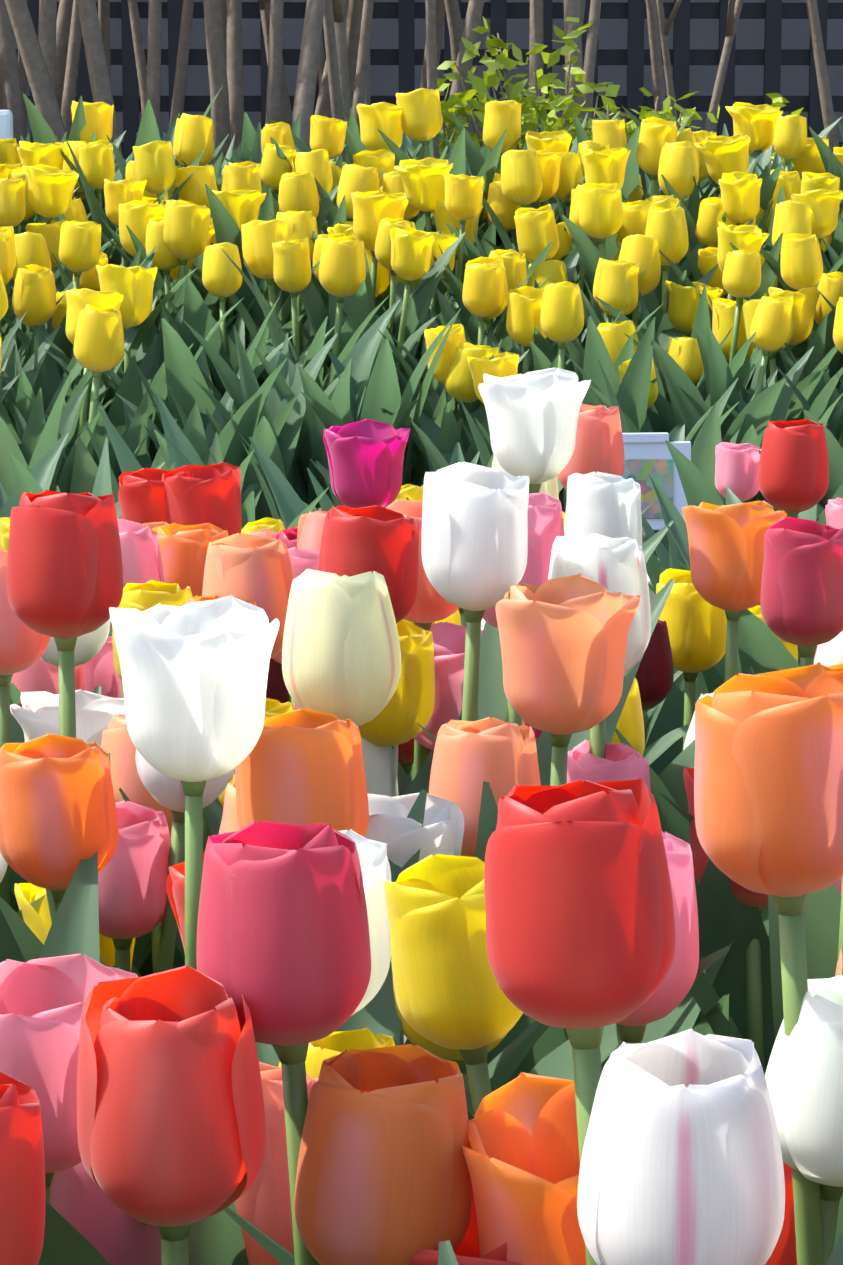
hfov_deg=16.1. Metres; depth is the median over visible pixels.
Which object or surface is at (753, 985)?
tulip
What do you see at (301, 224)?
tulip
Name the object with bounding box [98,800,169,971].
tulip
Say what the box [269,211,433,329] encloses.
clump
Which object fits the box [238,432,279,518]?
clump
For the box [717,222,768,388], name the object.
tulip
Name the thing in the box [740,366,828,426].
clump
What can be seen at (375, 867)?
tulip
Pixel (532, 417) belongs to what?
tulip
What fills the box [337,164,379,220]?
tulip
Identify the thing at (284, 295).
clump
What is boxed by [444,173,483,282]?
tulip
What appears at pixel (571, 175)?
tulip
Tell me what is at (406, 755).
tulip
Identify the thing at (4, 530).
tulip
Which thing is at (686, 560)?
clump
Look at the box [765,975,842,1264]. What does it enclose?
tulip
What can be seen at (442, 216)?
tulip
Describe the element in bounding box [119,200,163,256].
tulip
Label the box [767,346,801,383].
clump
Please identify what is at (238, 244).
clump
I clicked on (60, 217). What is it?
clump
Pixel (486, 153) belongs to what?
clump
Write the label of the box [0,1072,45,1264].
tulip
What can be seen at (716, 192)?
clump
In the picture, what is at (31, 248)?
tulip
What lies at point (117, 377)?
clump
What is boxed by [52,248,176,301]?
clump
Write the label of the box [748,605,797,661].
tulip
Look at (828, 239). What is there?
tulip
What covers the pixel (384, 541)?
tulip
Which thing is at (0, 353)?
tulip
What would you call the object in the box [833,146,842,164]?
tulip
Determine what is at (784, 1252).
tulip
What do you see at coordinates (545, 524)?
tulip
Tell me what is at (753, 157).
clump
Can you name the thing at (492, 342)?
clump
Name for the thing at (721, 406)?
clump
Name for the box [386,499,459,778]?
tulip
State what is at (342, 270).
tulip
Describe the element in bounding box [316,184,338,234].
clump
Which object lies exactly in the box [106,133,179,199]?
clump
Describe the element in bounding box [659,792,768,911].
clump
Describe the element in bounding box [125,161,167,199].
tulip
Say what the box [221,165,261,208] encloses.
tulip
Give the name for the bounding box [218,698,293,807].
tulip
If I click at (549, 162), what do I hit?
tulip
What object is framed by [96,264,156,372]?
tulip
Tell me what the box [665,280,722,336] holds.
tulip
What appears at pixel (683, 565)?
clump
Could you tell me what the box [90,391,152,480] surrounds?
clump
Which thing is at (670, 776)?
clump
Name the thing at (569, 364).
clump
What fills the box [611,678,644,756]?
tulip
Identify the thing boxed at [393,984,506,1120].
tulip
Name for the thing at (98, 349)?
tulip
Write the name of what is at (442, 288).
clump
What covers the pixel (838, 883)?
tulip
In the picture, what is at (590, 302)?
clump
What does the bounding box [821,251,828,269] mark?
clump
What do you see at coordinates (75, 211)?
tulip
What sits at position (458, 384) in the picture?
tulip
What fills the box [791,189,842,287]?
tulip
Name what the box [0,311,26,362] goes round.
clump
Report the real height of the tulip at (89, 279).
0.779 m
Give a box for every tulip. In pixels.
[0,138,20,164]
[0,163,22,178]
[0,178,27,326]
[0,226,15,343]
[0,236,12,284]
[0,270,7,402]
[0,336,0,370]
[0,489,122,962]
[0,518,9,551]
[0,550,50,904]
[0,734,118,911]
[0,852,7,882]
[0,953,137,1203]
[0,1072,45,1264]
[8,168,35,233]
[10,689,124,746]
[11,657,84,707]
[12,232,50,281]
[12,264,55,391]
[14,883,135,971]
[17,141,66,222]
[22,164,78,223]
[25,219,68,282]
[41,619,110,672]
[50,1162,161,1264]
[52,291,73,359]
[54,304,123,489]
[59,220,100,288]
[62,141,88,198]
[64,198,87,221]
[65,288,122,433]
[71,101,113,141]
[72,192,84,199]
[73,252,107,290]
[77,965,265,1264]
[79,140,114,206]
[84,636,120,697]
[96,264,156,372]
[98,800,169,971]
[101,714,171,973]
[104,178,146,267]
[109,595,279,969]
[110,519,163,697]
[112,579,192,860]
[118,468,192,523]
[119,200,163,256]
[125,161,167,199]
[133,141,175,199]
[135,749,234,972]
[142,196,173,210]
[142,521,168,529]
[146,216,178,309]
[152,522,227,596]
[162,462,241,535]
[163,200,210,280]
[166,851,204,951]
[168,166,184,197]
[170,226,214,281]
[173,113,213,165]
[173,595,255,968]
[176,164,216,208]
[178,505,433,965]
[196,821,370,1264]
[202,242,241,395]
[202,533,293,657]
[209,218,216,244]
[212,189,265,334]
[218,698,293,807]
[219,776,239,833]
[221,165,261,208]
[228,161,261,193]
[229,238,310,358]
[234,1062,318,1264]
[235,708,414,1045]
[241,219,288,314]
[241,517,285,533]
[250,528,279,538]
[260,143,295,197]
[261,122,294,153]
[266,658,289,702]
[272,547,319,708]
[275,527,297,548]
[276,210,324,377]
[278,171,318,217]
[279,1027,394,1078]
[282,569,400,725]
[291,149,332,200]
[294,1044,471,1264]
[297,510,412,764]
[310,115,346,203]
[313,233,345,316]
[319,236,365,367]
[323,418,409,507]
[327,221,355,237]
[330,161,345,205]
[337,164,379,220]
[339,829,390,1015]
[351,190,408,300]
[353,149,394,183]
[356,102,402,150]
[360,619,434,749]
[365,248,389,296]
[365,793,463,1044]
[375,218,415,339]
[382,171,419,221]
[384,854,522,1117]
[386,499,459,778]
[388,248,433,288]
[390,227,434,380]
[391,484,423,503]
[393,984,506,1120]
[394,157,452,232]
[396,88,442,157]
[398,738,431,780]
[411,1188,521,1264]
[413,324,465,458]
[414,622,482,749]
[419,230,457,310]
[421,462,528,720]
[427,367,689,764]
[429,717,540,856]
[431,200,482,276]
[435,609,460,625]
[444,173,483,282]
[444,342,498,433]
[459,608,465,626]
[462,264,504,345]
[462,1072,585,1264]
[466,256,507,332]
[467,351,518,403]
[471,173,500,227]
[481,618,485,629]
[483,100,520,235]
[483,492,564,725]
[484,778,675,1264]
[487,181,520,241]
[489,249,526,320]
[492,456,558,499]
[495,573,640,785]
[501,150,542,207]
[506,286,546,374]
[514,204,559,261]
[524,149,561,207]
[525,130,571,205]
[525,724,541,739]
[528,260,567,288]
[540,281,583,498]
[548,533,650,758]
[550,222,572,260]
[552,151,583,218]
[557,403,624,490]
[564,472,641,546]
[567,740,649,789]
[569,184,592,290]
[569,188,593,239]
[577,140,608,183]
[577,1028,784,1264]
[579,183,661,317]
[580,147,630,188]
[592,119,626,148]
[593,258,626,322]
[597,320,638,365]
[598,260,638,320]
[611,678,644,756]
[613,250,619,260]
[616,200,652,249]
[617,831,698,1043]
[618,234,660,326]
[618,358,657,423]
[626,174,643,201]
[635,619,673,710]
[636,117,676,195]
[645,195,680,208]
[645,206,688,313]
[656,568,726,747]
[658,141,698,199]
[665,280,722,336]
[667,337,703,384]
[676,128,700,168]
[682,500,786,682]
[683,693,713,749]
[683,767,767,1073]
[693,130,715,191]
[694,134,749,183]
[694,662,842,1264]
[695,197,735,247]
[698,247,727,297]
[712,297,754,360]
[715,442,760,501]
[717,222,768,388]
[719,171,761,225]
[722,250,760,362]
[725,102,782,173]
[736,217,755,225]
[742,293,793,384]
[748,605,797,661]
[750,296,791,397]
[756,198,772,232]
[758,419,828,517]
[759,251,777,287]
[760,517,842,666]
[764,287,819,353]
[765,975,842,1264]
[765,1161,796,1264]
[770,169,800,210]
[772,200,812,289]
[773,115,806,171]
[780,233,842,391]
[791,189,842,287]
[793,137,828,178]
[800,172,839,211]
[814,271,842,325]
[814,630,842,665]
[821,234,831,252]
[825,497,842,528]
[826,663,842,975]
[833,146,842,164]
[833,297,842,448]
[835,878,841,894]
[835,947,841,975]
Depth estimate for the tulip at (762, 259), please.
5.25 m
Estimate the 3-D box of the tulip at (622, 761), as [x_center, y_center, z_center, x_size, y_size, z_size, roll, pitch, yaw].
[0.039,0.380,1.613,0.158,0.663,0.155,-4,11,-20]
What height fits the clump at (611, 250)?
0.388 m
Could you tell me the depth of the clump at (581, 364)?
4.92 m
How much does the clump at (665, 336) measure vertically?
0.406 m
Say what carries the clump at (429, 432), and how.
on the ground
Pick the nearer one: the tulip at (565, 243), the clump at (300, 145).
the tulip at (565, 243)
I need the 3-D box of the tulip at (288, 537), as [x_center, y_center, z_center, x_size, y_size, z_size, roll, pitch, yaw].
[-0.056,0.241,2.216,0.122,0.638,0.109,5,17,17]
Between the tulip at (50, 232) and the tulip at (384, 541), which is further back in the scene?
the tulip at (50, 232)
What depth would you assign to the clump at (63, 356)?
4.88 m
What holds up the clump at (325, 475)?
on the ground
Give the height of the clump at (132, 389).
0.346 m
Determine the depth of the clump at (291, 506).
2.89 m
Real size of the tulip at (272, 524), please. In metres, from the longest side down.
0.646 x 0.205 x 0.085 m
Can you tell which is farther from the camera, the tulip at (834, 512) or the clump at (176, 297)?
the clump at (176, 297)
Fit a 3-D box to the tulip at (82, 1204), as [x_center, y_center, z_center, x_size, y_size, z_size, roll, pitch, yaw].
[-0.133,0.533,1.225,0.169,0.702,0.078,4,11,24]
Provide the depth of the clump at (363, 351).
4.76 m
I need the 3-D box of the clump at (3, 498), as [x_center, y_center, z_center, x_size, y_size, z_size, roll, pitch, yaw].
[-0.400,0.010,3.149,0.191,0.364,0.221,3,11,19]
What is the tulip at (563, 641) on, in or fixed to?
on the ground
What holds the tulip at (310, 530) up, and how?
on the ground
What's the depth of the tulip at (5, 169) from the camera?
5.48 m
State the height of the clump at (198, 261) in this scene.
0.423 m
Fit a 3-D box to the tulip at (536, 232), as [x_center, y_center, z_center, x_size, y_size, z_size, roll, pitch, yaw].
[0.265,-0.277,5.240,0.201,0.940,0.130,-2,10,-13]
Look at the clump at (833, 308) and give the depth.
4.93 m
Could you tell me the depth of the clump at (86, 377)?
4.69 m
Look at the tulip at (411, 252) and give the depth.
4.89 m
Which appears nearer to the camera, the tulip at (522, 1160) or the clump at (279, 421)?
the tulip at (522, 1160)
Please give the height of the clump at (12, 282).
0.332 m
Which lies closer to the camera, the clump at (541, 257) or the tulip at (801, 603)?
the tulip at (801, 603)
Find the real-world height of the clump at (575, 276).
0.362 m
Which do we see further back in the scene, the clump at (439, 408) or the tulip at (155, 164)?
the tulip at (155, 164)
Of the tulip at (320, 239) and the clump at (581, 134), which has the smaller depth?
the tulip at (320, 239)
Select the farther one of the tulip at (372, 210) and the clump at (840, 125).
the clump at (840, 125)
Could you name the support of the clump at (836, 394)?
on the mound
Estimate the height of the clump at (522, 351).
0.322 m
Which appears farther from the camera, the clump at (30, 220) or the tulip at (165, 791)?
the clump at (30, 220)
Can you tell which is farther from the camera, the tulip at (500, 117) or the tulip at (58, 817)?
the tulip at (500, 117)
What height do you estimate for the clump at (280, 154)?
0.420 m
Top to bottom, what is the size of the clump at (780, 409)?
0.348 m
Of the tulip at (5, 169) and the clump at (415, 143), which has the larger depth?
the clump at (415, 143)
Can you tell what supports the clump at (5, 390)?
on the mound
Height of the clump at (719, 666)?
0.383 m
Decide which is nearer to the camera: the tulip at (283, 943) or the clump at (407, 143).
the tulip at (283, 943)
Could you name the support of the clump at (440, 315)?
on the mound
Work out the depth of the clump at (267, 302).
5.03 m
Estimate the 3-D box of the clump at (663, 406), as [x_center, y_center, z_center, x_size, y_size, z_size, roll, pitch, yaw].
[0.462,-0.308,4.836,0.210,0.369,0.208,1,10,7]
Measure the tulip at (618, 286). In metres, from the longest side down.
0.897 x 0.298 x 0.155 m
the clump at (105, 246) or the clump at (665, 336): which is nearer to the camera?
the clump at (665, 336)
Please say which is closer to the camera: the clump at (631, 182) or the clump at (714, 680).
the clump at (714, 680)
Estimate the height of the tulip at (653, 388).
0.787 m
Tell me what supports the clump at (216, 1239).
on the ground
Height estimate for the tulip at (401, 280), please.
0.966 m
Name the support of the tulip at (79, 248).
on the mound
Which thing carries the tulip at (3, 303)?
on the mound
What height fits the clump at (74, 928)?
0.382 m
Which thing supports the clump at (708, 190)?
on the mound
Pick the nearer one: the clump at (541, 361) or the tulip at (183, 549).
the tulip at (183, 549)
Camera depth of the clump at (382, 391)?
4.68 m
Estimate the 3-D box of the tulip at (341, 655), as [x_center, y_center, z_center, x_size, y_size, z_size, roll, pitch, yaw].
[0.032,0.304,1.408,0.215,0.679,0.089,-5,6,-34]
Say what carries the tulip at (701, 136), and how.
on the mound
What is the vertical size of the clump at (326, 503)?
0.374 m
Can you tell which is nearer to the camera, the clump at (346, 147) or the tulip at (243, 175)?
the tulip at (243, 175)
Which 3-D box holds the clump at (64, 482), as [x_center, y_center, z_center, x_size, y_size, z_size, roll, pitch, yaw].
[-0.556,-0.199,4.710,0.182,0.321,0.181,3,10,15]
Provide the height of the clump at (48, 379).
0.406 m
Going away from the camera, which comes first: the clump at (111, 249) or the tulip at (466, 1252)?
the tulip at (466, 1252)
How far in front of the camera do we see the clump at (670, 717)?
2.35 m
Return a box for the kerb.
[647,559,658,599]
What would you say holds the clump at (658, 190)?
on the mound
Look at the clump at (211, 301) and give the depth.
5.18 m
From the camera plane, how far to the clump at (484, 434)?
4.60 m
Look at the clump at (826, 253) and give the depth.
5.37 m
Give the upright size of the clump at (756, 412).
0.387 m
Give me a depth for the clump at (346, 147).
5.77 m
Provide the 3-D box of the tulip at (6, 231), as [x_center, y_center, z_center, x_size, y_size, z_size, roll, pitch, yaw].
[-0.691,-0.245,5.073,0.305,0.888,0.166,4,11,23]
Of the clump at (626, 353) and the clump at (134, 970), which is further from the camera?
the clump at (626, 353)
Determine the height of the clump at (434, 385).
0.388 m
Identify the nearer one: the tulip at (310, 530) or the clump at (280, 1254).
the clump at (280, 1254)
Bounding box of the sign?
[622,433,690,536]
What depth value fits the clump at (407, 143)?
6.12 m
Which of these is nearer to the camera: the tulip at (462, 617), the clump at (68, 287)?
the tulip at (462, 617)
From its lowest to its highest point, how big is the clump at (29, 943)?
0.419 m
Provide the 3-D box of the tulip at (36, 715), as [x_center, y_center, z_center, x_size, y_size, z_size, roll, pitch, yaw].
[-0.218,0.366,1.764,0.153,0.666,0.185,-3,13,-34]
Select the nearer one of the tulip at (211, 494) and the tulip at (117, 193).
the tulip at (211, 494)
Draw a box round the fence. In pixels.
[16,0,842,159]
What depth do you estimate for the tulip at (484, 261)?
4.96 m
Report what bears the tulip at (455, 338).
on the mound
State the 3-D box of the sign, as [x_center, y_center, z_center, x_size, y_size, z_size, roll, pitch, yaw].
[0.313,-0.024,4.296,0.146,0.526,0.029,-1,6,-5]
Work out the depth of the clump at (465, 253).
5.29 m
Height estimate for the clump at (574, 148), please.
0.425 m
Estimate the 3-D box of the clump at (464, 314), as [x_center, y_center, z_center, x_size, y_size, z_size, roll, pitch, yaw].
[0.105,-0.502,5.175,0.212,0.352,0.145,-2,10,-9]
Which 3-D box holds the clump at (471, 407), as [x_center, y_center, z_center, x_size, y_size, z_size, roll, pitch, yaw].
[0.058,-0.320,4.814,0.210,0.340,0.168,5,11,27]
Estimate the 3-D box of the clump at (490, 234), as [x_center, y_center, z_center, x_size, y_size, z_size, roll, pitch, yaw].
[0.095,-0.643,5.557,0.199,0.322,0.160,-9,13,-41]
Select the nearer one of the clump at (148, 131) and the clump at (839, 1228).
the clump at (839, 1228)
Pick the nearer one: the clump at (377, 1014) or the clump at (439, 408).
the clump at (377, 1014)
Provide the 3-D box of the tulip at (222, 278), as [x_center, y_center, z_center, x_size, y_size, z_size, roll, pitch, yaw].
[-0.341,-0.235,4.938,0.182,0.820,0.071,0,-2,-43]
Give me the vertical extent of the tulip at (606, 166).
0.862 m
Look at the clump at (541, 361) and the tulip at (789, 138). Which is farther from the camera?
the tulip at (789, 138)
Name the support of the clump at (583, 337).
on the mound
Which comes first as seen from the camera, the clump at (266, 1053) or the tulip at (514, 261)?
the clump at (266, 1053)
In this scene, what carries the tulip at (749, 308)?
on the mound
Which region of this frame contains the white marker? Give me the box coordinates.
[0,110,12,139]
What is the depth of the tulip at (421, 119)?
5.69 m
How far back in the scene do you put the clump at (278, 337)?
4.83 m
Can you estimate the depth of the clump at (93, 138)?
5.70 m
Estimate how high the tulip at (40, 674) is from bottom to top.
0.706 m
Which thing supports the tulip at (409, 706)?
on the ground
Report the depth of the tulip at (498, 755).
1.40 m
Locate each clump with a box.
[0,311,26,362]
[0,357,7,389]
[0,359,90,497]
[0,370,118,444]
[0,375,18,403]
[0,388,44,465]
[0,432,68,517]
[0,462,164,519]
[0,888,279,1060]
[1,267,65,332]
[1,322,142,438]
[2,281,73,345]
[2,313,71,377]
[3,246,197,411]
[3,313,15,336]
[3,325,60,404]
[3,355,80,411]
[4,378,11,409]
[5,344,82,423]
[8,295,21,352]
[9,438,174,503]
[10,234,118,297]
[10,278,14,295]
[10,683,20,704]
[10,696,110,911]
[10,867,183,976]
[13,219,26,234]
[16,894,45,918]
[19,293,65,367]
[20,133,35,221]
[20,213,118,271]
[20,322,48,362]
[22,391,152,493]
[23,94,125,158]
[27,208,106,222]
[36,163,116,221]
[38,1202,248,1264]
[39,852,145,1224]
[43,131,195,264]
[43,328,192,444]
[45,290,157,376]
[51,245,157,291]
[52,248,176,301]
[54,264,65,282]
[54,412,99,493]
[60,131,66,143]
[65,268,163,281]
[83,118,155,202]
[83,401,209,503]
[88,219,121,264]
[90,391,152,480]
[93,686,161,970]
[96,272,173,352]
[98,394,254,522]
[99,216,157,327]
[101,361,164,413]
[102,193,173,231]
[103,225,219,321]
[104,134,228,202]
[105,235,119,258]
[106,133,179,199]
[106,298,242,462]
[113,137,129,181]
[114,86,222,168]
[115,132,221,184]
[116,374,255,465]
[119,186,169,264]
[119,788,222,834]
[124,334,294,428]
[131,963,141,976]
[150,269,190,345]
[151,358,286,466]
[154,279,261,325]
[154,430,265,507]
[155,284,279,369]
[157,276,305,398]
[158,238,241,300]
[160,134,241,188]
[161,298,278,419]
[163,201,211,297]
[163,378,258,520]
[163,435,246,533]
[170,289,238,328]
[173,122,347,211]
[176,925,272,1045]
[184,320,356,466]
[186,266,276,349]
[186,324,291,396]
[188,394,298,437]
[192,333,336,520]
[200,325,335,402]
[204,250,303,345]
[205,184,281,314]
[211,261,319,369]
[213,153,222,190]
[219,141,384,177]
[223,251,388,391]
[224,1207,294,1264]
[225,345,310,371]
[226,295,292,345]
[229,294,343,372]
[232,148,327,223]
[234,579,674,785]
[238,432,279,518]
[241,112,300,161]
[244,144,337,224]
[245,297,330,375]
[249,437,305,528]
[253,314,354,388]
[254,300,399,510]
[256,1042,279,1066]
[261,180,345,226]
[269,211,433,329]
[271,107,421,164]
[281,231,389,325]
[286,487,328,529]
[298,365,418,505]
[299,230,440,393]
[301,308,460,485]
[302,451,479,511]
[307,468,334,511]
[310,459,330,484]
[311,233,464,367]
[314,177,418,312]
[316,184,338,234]
[316,461,342,506]
[320,211,432,233]
[325,352,412,475]
[334,216,454,306]
[334,789,729,1149]
[336,153,342,167]
[342,112,443,170]
[344,138,351,163]
[345,128,455,159]
[346,126,367,163]
[360,338,458,485]
[365,341,446,486]
[367,309,438,474]
[375,293,422,352]
[377,129,495,223]
[378,329,493,422]
[382,270,533,380]
[383,282,463,325]
[384,408,489,464]
[392,287,556,377]
[395,361,430,455]
[397,763,411,795]
[405,350,528,485]
[406,497,653,514]
[409,138,422,153]
[411,412,493,471]
[411,763,413,780]
[417,723,774,1071]
[423,217,511,275]
[431,128,506,231]
[431,282,540,344]
[434,244,550,328]
[435,282,451,314]
[438,111,560,246]
[438,1230,842,1264]
[440,239,553,293]
[444,230,578,352]
[445,136,522,161]
[446,223,532,269]
[449,442,562,491]
[456,227,574,272]
[460,400,490,466]
[460,418,492,464]
[465,1028,620,1115]
[468,144,523,175]
[473,1021,549,1118]
[474,203,560,256]
[475,781,735,1083]
[477,111,619,152]
[477,176,584,240]
[482,142,527,160]
[482,197,578,279]
[482,227,577,283]
[487,327,501,353]
[496,201,562,246]
[501,344,570,363]
[506,303,663,372]
[512,339,558,373]
[521,113,588,143]
[527,261,592,335]
[530,341,657,489]
[531,193,587,295]
[532,310,621,378]
[534,280,586,348]
[545,339,569,370]
[546,270,644,371]
[549,197,560,223]
[559,490,563,511]
[561,200,704,325]
[563,487,566,512]
[565,352,723,541]
[566,287,667,394]
[571,327,732,432]
[572,208,684,294]
[577,350,666,403]
[582,316,654,432]
[584,264,718,350]
[589,385,757,552]
[594,238,668,301]
[596,285,710,401]
[601,115,709,196]
[614,220,752,337]
[615,729,699,893]
[621,113,692,198]
[622,106,720,197]
[622,176,772,280]
[624,325,832,436]
[639,174,771,279]
[639,293,659,357]
[641,499,824,569]
[642,473,752,702]
[642,521,673,563]
[642,534,723,693]
[642,671,682,716]
[643,669,678,748]
[644,378,738,532]
[644,673,696,774]
[645,173,720,264]
[648,581,652,595]
[648,583,724,679]
[653,341,785,447]
[654,348,761,432]
[657,182,660,194]
[658,740,694,812]
[659,149,762,196]
[659,250,756,393]
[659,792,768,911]
[664,519,799,675]
[665,440,842,525]
[669,223,758,282]
[669,380,707,432]
[669,553,688,570]
[679,346,813,503]
[686,233,782,311]
[687,883,840,1039]
[689,978,737,1037]
[691,212,765,281]
[692,325,827,420]
[693,994,728,1035]
[695,332,760,409]
[697,117,841,176]
[699,182,719,197]
[700,180,715,200]
[708,137,825,196]
[722,124,772,175]
[726,367,842,446]
[730,242,841,377]
[736,392,842,511]
[738,609,799,673]
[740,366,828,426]
[748,667,755,674]
[753,352,841,389]
[756,162,792,171]
[758,161,771,242]
[760,160,783,248]
[760,248,842,370]
[761,908,769,940]
[764,186,840,251]
[767,314,826,382]
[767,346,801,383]
[771,152,783,169]
[772,362,842,508]
[777,254,842,287]
[784,343,842,442]
[797,328,837,411]
[797,346,837,419]
[800,149,842,218]
[809,127,842,191]
[816,505,822,519]
[817,289,835,313]
[821,248,830,268]
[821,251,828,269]
[822,238,838,264]
[823,263,828,273]
[824,251,842,271]
[828,210,842,265]
[834,1194,842,1246]
[835,116,842,139]
[837,164,842,201]
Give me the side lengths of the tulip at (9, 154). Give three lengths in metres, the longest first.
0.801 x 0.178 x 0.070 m
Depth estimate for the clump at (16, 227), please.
5.45 m
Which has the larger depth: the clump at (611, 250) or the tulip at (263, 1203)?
the clump at (611, 250)
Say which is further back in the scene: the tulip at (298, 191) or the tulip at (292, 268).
the tulip at (298, 191)
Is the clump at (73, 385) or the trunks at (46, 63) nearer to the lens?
the clump at (73, 385)
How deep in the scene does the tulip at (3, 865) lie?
1.65 m
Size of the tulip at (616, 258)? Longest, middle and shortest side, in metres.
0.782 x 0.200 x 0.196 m
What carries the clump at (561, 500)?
on the mound
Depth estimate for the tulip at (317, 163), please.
5.47 m
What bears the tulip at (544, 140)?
on the mound
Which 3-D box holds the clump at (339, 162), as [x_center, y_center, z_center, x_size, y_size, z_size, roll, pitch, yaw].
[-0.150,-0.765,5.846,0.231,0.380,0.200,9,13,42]
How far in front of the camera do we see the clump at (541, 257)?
5.14 m
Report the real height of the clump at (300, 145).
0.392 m
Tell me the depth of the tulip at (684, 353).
4.84 m
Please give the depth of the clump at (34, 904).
1.58 m
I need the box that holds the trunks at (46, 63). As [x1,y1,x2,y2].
[0,0,838,165]
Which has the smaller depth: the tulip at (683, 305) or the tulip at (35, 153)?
the tulip at (683, 305)
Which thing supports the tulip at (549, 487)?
on the ground
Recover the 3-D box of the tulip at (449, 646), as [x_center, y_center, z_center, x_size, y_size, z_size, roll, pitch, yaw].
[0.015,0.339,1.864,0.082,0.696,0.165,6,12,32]
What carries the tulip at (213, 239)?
on the mound
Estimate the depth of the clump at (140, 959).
1.67 m
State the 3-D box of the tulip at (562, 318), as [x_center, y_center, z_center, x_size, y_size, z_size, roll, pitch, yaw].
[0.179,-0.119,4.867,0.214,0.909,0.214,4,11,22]
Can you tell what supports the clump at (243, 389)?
on the mound
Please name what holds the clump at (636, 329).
on the mound
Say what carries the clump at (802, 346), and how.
on the mound
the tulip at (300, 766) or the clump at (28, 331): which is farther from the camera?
the clump at (28, 331)
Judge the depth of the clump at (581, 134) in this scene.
5.74 m
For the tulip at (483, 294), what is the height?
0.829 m
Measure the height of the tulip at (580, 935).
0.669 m
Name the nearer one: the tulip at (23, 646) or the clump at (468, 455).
the tulip at (23, 646)
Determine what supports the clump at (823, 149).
on the mound
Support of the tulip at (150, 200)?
on the mound
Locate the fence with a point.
(772, 56)
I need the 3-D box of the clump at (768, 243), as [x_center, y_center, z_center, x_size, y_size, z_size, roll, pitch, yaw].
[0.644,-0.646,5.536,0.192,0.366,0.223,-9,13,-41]
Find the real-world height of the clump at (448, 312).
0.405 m
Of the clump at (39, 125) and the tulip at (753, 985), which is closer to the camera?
the tulip at (753, 985)
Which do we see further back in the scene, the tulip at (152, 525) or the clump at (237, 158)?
the clump at (237, 158)
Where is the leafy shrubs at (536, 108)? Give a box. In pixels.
[413,17,803,170]
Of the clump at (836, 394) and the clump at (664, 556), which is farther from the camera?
the clump at (836, 394)
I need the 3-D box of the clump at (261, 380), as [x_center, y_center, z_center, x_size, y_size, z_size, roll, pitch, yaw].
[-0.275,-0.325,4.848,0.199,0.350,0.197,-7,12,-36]
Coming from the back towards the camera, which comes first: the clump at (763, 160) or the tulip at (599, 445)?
the clump at (763, 160)
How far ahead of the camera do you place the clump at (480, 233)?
5.54 m
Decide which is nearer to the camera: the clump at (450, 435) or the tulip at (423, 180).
the clump at (450, 435)
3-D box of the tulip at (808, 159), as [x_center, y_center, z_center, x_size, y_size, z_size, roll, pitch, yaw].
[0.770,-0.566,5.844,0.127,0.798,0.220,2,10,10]
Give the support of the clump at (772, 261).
on the mound
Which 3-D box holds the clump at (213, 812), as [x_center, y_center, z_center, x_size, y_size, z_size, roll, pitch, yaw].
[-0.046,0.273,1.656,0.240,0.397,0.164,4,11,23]
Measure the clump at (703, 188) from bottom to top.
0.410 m
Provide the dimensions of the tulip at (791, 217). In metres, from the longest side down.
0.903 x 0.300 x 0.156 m
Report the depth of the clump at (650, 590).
3.18 m
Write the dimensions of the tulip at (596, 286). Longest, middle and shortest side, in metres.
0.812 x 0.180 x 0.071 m
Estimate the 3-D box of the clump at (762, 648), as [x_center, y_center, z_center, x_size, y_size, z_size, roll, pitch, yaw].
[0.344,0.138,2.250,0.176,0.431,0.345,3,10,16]
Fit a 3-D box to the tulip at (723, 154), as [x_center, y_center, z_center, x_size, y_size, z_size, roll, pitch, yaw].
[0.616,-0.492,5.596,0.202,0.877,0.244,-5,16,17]
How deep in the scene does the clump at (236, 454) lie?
4.63 m
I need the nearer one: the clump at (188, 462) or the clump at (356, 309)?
the clump at (188, 462)
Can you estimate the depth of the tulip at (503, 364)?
4.62 m
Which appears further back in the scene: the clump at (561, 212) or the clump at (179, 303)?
the clump at (561, 212)
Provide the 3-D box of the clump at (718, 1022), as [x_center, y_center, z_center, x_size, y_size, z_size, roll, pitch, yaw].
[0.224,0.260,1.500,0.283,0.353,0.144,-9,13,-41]
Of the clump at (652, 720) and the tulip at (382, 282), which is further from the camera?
the tulip at (382, 282)
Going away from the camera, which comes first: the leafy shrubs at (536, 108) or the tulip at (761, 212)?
the tulip at (761, 212)
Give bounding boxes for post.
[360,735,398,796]
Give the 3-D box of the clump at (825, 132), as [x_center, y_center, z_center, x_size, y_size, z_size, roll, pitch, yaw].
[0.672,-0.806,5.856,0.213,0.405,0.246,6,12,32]
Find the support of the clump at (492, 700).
on the ground
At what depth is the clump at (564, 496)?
4.63 m
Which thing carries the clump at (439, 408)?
on the mound
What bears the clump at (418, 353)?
on the mound
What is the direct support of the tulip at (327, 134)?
on the mound
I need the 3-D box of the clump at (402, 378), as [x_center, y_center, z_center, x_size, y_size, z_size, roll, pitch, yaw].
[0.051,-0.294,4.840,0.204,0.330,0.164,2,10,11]
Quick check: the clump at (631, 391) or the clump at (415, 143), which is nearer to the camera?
the clump at (631, 391)
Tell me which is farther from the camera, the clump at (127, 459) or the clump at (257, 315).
the clump at (257, 315)
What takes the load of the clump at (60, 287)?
on the mound
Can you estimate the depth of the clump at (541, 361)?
4.70 m
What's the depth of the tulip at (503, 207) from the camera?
5.48 m

